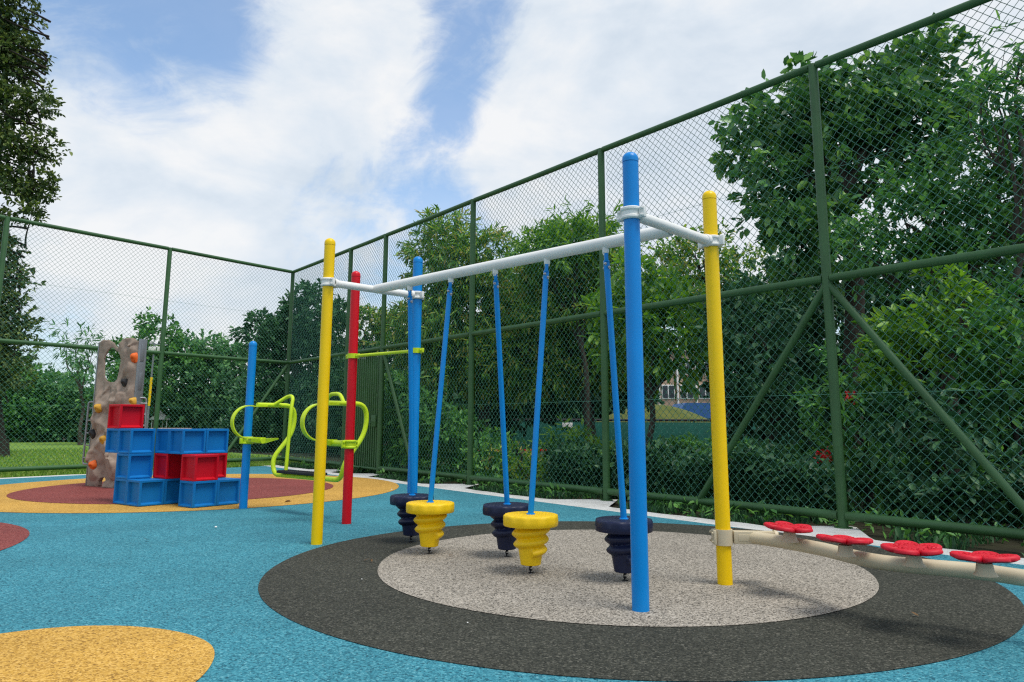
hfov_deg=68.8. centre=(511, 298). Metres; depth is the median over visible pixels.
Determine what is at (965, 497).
clipped hedge
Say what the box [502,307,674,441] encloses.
shade tree
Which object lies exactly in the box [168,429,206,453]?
building block
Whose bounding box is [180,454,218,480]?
building block
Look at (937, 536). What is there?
ground cover
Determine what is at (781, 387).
shrub
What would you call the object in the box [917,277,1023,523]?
shrub
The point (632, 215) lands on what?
pod swing frame
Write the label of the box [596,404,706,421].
mound
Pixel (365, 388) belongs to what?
fence gate
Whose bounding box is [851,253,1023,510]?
tree
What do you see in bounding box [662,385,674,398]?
window
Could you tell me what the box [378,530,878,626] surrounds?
grey circle
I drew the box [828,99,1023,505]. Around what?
fine leaved tree
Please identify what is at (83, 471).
grass
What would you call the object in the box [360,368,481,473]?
shrub
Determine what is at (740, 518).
weeds
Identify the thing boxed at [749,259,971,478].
shade tree
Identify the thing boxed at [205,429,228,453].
building block
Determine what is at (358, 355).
turning bar
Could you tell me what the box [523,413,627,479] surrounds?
shrub
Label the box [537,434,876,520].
clipped hedge
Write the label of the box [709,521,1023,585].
stepping rail
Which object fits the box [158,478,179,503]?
building block
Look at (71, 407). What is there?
bush
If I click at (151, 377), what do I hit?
floodlight pole
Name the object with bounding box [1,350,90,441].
bush
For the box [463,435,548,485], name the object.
shrub
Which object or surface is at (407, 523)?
hanging pod
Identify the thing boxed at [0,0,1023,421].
sky
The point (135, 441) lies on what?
building block
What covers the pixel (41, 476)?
concrete edging
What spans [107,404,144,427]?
building block
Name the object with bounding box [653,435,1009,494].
clipped hedge
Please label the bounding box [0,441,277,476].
lawn
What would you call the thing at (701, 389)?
window
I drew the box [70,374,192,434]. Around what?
bush
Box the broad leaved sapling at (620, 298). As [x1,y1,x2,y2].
[577,248,728,444]
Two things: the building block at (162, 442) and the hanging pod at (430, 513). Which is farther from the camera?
the building block at (162, 442)
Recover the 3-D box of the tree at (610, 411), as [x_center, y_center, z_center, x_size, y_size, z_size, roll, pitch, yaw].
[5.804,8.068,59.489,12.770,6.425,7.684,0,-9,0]
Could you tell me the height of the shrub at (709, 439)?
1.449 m
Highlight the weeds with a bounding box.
[276,460,1023,554]
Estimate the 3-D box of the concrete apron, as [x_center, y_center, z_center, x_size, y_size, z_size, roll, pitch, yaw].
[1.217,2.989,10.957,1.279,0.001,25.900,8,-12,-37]
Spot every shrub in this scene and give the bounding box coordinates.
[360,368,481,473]
[418,402,537,483]
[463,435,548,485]
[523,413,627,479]
[676,426,757,498]
[696,273,860,453]
[789,390,878,507]
[849,379,1023,522]
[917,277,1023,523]
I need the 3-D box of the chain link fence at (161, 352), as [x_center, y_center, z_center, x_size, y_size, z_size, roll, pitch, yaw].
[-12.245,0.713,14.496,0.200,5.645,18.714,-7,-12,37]
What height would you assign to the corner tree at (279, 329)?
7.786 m
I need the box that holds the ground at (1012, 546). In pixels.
[5,427,1023,557]
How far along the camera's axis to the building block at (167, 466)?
10.63 m
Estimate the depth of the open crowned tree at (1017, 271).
10.69 m
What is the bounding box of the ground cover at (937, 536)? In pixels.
[298,457,1023,547]
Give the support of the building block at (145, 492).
on the ochre circle at (364, 487)
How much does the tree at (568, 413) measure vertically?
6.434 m
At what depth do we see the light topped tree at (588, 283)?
17.28 m
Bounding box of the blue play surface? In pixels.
[0,466,1023,681]
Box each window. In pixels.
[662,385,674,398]
[680,385,693,398]
[699,387,709,398]
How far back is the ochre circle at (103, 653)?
3.71 m
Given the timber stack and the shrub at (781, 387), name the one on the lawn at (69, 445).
the timber stack
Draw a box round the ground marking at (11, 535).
[0,522,29,549]
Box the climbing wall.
[82,338,146,487]
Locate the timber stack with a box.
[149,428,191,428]
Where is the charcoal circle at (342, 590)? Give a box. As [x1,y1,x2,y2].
[258,521,1023,680]
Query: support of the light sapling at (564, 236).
on the ground at (1012, 546)
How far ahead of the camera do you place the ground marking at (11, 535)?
7.64 m
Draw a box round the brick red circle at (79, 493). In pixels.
[6,478,332,503]
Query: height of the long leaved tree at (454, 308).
6.981 m
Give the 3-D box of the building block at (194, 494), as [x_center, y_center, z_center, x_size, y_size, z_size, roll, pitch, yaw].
[-4.313,2.667,10.265,0.354,0.344,0.354,-7,-12,36]
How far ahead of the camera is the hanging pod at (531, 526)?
5.76 m
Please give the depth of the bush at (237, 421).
31.68 m
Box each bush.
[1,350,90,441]
[12,360,115,441]
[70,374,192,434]
[148,382,261,438]
[214,397,358,452]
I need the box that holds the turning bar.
[346,348,423,358]
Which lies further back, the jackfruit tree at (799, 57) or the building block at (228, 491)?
the jackfruit tree at (799, 57)
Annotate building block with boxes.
[105,428,137,452]
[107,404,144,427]
[113,478,143,504]
[115,453,153,478]
[117,428,155,453]
[125,478,164,506]
[153,453,183,478]
[155,429,169,453]
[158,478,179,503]
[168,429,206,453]
[178,480,217,507]
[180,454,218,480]
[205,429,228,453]
[206,453,227,477]
[216,477,240,505]
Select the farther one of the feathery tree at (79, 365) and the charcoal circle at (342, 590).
the feathery tree at (79, 365)
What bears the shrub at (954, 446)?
on the ground at (1012, 546)
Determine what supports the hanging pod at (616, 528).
hanging from the pod swing frame
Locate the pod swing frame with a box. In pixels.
[311,152,732,611]
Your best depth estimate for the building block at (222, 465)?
10.82 m
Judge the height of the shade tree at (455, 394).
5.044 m
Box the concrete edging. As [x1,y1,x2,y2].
[0,474,85,478]
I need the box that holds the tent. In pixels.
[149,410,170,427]
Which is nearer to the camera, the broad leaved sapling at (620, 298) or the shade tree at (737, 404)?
the broad leaved sapling at (620, 298)
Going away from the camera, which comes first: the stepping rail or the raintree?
the stepping rail
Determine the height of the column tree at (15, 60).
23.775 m
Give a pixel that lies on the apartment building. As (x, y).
(672, 395)
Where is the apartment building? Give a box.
[649,349,709,405]
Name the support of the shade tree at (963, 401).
on the ground at (1012, 546)
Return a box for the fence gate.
[343,352,379,469]
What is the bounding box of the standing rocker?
[230,271,368,523]
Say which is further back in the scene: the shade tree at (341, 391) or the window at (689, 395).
the window at (689, 395)
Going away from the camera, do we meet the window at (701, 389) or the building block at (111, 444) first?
the building block at (111, 444)
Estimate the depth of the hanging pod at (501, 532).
6.54 m
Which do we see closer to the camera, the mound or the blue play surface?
the blue play surface
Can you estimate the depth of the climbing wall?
13.29 m
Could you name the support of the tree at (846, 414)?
on the ground at (1012, 546)
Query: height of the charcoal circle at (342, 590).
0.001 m
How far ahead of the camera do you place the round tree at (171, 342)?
40.60 m
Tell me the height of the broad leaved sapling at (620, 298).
4.538 m
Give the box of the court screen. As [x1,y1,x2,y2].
[478,419,788,450]
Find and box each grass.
[0,460,305,477]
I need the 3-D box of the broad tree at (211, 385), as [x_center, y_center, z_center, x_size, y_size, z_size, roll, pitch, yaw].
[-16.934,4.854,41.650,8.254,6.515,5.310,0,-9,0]
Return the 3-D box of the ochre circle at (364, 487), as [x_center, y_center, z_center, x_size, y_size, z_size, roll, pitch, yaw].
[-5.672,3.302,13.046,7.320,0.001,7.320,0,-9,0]
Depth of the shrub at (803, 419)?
10.40 m
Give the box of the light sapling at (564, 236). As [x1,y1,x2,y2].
[503,195,623,441]
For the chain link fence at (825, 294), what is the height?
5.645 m
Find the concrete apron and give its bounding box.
[268,465,1023,564]
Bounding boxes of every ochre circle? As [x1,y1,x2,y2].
[0,474,398,512]
[0,625,214,681]
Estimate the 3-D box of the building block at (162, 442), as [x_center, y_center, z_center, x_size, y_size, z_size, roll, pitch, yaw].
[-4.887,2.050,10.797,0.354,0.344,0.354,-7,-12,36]
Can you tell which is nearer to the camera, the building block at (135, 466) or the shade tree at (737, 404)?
the building block at (135, 466)
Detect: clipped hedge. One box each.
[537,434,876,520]
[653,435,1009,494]
[877,461,1023,528]
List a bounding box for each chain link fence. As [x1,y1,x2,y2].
[0,214,291,471]
[281,0,1023,539]
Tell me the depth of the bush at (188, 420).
41.63 m
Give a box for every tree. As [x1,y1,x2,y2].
[0,0,72,457]
[40,317,116,444]
[104,306,215,427]
[147,328,270,428]
[220,278,361,452]
[307,338,449,456]
[333,299,428,368]
[368,203,568,470]
[422,316,572,457]
[459,385,582,421]
[476,212,670,444]
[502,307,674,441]
[545,387,664,421]
[683,247,844,443]
[708,12,984,495]
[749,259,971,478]
[787,338,930,512]
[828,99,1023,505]
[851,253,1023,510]
[865,212,1023,472]
[939,10,1023,404]
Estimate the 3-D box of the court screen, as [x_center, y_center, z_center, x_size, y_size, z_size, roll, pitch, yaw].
[5.044,5.591,30.499,12.868,1.369,0.200,0,-9,0]
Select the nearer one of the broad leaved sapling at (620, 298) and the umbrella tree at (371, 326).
the broad leaved sapling at (620, 298)
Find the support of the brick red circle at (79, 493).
on the ochre circle at (364, 487)
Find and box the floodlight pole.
[146,343,167,428]
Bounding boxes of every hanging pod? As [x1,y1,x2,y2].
[390,286,433,541]
[406,277,453,553]
[483,269,527,556]
[503,259,557,572]
[595,247,652,580]
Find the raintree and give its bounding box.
[618,216,785,417]
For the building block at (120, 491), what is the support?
on the brick red circle at (79, 493)
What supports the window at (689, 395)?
in the apartment building
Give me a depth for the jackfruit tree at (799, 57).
13.50 m
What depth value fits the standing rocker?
9.29 m

